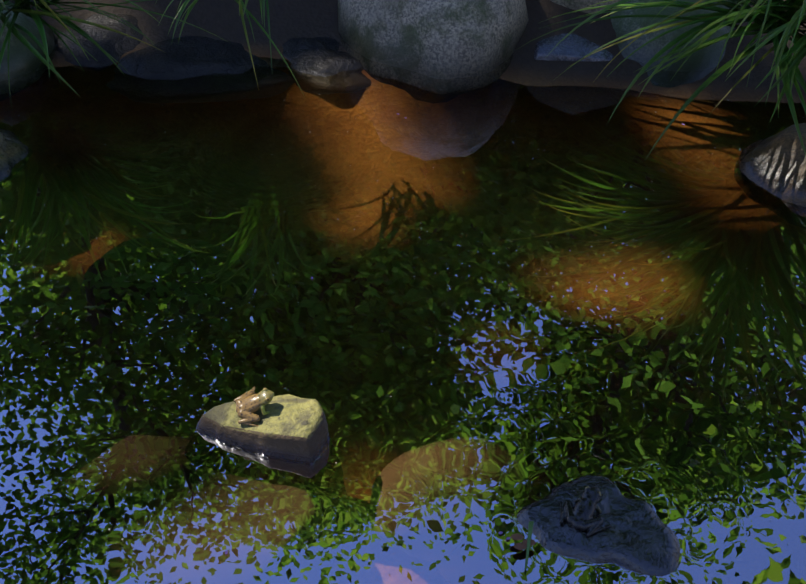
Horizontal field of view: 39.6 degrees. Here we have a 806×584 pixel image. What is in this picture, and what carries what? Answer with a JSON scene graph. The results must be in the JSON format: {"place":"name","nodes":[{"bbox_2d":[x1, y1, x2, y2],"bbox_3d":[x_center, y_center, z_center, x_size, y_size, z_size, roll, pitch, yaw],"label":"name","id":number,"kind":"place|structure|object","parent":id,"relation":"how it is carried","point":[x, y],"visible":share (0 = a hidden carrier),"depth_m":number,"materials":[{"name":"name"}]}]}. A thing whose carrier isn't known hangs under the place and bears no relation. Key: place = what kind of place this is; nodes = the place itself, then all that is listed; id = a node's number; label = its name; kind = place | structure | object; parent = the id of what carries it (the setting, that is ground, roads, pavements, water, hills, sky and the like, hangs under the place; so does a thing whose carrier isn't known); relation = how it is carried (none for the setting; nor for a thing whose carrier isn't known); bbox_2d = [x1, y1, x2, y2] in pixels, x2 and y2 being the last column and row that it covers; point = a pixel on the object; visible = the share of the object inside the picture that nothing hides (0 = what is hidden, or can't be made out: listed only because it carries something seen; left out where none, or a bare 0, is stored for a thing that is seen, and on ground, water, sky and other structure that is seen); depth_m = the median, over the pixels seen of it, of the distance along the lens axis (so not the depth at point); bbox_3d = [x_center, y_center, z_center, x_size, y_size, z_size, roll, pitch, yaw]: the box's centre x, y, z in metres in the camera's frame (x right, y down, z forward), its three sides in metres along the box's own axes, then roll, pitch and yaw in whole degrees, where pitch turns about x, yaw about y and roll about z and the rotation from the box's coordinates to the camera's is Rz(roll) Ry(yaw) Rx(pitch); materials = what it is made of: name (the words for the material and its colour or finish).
{"place":"outdoors","nodes":[
{"label":"outdoors","id":0,"kind":"place"},
{"bbox_2d":[0,57,805,583],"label":"pond water","id":1,"kind":"structure","parent":0,"point":[580,293],"depth_m":1.88,"materials":[{"name":"green liquid"}]},
{"bbox_2d":[0,128,27,176],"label":"rock","id":2,"kind":"object","parent":1,"relation":"in","point":[13,149],"visible":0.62,"depth_m":2.24,"materials":[{"name":"stone"}]},
{"bbox_2d":[0,0,55,93],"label":"boulder","id":3,"kind":"object","parent":1,"relation":"in","point":[27,67],"visible":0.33,"depth_m":2.42,"materials":[{"name":"stone"}]},
{"bbox_2d":[196,394,329,462],"bbox_3d":[-0.216,0.306,1.750,0.266,0.312,0.147,1,42,1],"label":"rock","id":4,"kind":"object","parent":1,"relation":"in","point":[291,427],"visible":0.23,"depth_m":1.67,"materials":[{"name":"grey stone"}]},
{"bbox_2d":[234,386,273,426],"bbox_3d":[-0.221,0.165,1.673,0.063,0.033,0.078,-15,54,-4],"label":"frog","id":5,"kind":"object","parent":4,"relation":"on","point":[250,403],"visible":1,"depth_m":1.66},
{"bbox_2d":[4,94,803,574],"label":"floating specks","id":6,"kind":"object","parent":1,"relation":"on","point":[414,276],"visible":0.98,"depth_m":1.95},
{"bbox_2d":[225,113,684,553],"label":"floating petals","id":7,"kind":"object","parent":1,"relation":"on","point":[500,532],"visible":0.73,"depth_m":1.57,"materials":[{"name":"pink plant"}]},
{"bbox_2d":[510,533,535,549],"bbox_3d":[0.166,0.343,1.544,0.032,0.002,0.026,-10,43,-11],"label":"rock","id":8,"kind":"object","parent":1,"relation":"on","point":[522,545],"visible":1,"depth_m":1.54,"materials":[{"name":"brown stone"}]},
{"bbox_2d":[525,521,533,569],"bbox_3d":[0.172,0.347,1.539,0.007,0.015,0.073,8,43,9],"label":"fallen blade","id":9,"kind":"object","parent":1,"relation":"on","point":[530,527],"visible":0.96,"depth_m":1.54,"materials":[{"name":"green plant"}]},
{"bbox_2d":[516,474,679,576],"bbox_3d":[0.289,0.410,1.615,0.336,0.210,0.408,-27,49,-27],"label":"flat rock","id":10,"kind":"object","parent":1,"relation":"in","point":[640,536],"visible":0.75,"depth_m":1.55,"materials":[{"name":"grey stone"}]},
{"bbox_2d":[559,486,611,536],"bbox_3d":[0.250,0.303,1.558,0.068,0.034,0.072,-12,43,-13],"label":"frog","id":11,"kind":"object","parent":10,"relation":"on","point":[580,514],"visible":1,"depth_m":1.55},
{"bbox_2d":[738,123,805,206],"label":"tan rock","id":12,"kind":"object","parent":1,"relation":"in","point":[775,164],"visible":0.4,"depth_m":2.17,"materials":[{"name":"grey stone"}]},
{"bbox_2d":[10,0,805,102],"bbox_3d":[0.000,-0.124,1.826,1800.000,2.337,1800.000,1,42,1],"label":"ground","id":13,"kind":"structure","parent":0,"point":[289,19],"depth_m":2.52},
{"bbox_2d":[55,13,142,66],"bbox_3d":[-0.705,-0.558,2.610,0.285,0.166,0.252,1,42,1],"label":"ledge rock","id":14,"kind":"object","parent":13,"relation":"on","point":[115,46],"visible":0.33,"depth_m":2.54,"materials":[{"name":"grey stone"}]},
{"bbox_2d":[0,0,227,107],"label":"grass clump","id":15,"kind":"object","parent":13,"relation":"on","point":[42,6],"visible":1,"depth_m":2.22,"materials":[{"name":"green plant"}]},
{"bbox_2d":[118,36,259,79],"bbox_3d":[-0.456,-0.497,2.569,0.540,0.146,0.312,1,42,1],"label":"ledge rock","id":16,"kind":"object","parent":13,"relation":"on","point":[189,56],"visible":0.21,"depth_m":2.50,"materials":[{"name":"grey stone"}]},
{"bbox_2d":[155,0,304,96],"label":"grass clump","id":17,"kind":"object","parent":13,"relation":"on","point":[194,2],"visible":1,"depth_m":2.04,"materials":[{"name":"green plant"}]},
{"bbox_2d":[282,37,362,76],"bbox_3d":[-0.178,-0.496,2.579,0.317,0.158,0.268,1,42,1],"label":"ledge rock","id":18,"kind":"object","parent":13,"relation":"on","point":[321,56],"visible":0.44,"depth_m":2.51,"materials":[{"name":"grey stone"}]},
{"bbox_2d":[338,0,528,93],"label":"boulder","id":19,"kind":"object","parent":13,"relation":"on","point":[441,46],"visible":0.38,"depth_m":2.41,"materials":[{"name":"stone"}]},
{"bbox_2d":[534,33,612,60],"bbox_3d":[0.399,-0.536,2.587,0.246,0.180,0.226,1,42,1],"label":"slate rock","id":20,"kind":"object","parent":13,"relation":"on","point":[572,47],"visible":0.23,"depth_m":2.49,"materials":[{"name":"grey stone"}]},
{"bbox_2d":[550,0,620,13],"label":"boulder","id":21,"kind":"object","parent":13,"relation":"on","point":[576,4],"visible":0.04,"depth_m":2.51,"materials":[{"name":"stone"}]},
{"bbox_2d":[516,0,805,159],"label":"grass clump","id":22,"kind":"object","parent":13,"relation":"on","point":[786,26],"visible":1,"depth_m":2.06,"materials":[{"name":"green plant"}]},
{"bbox_2d":[610,0,730,86],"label":"boulder","id":23,"kind":"object","parent":13,"relation":"on","point":[700,64],"visible":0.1,"depth_m":2.45,"materials":[{"name":"stone"}]}
]}

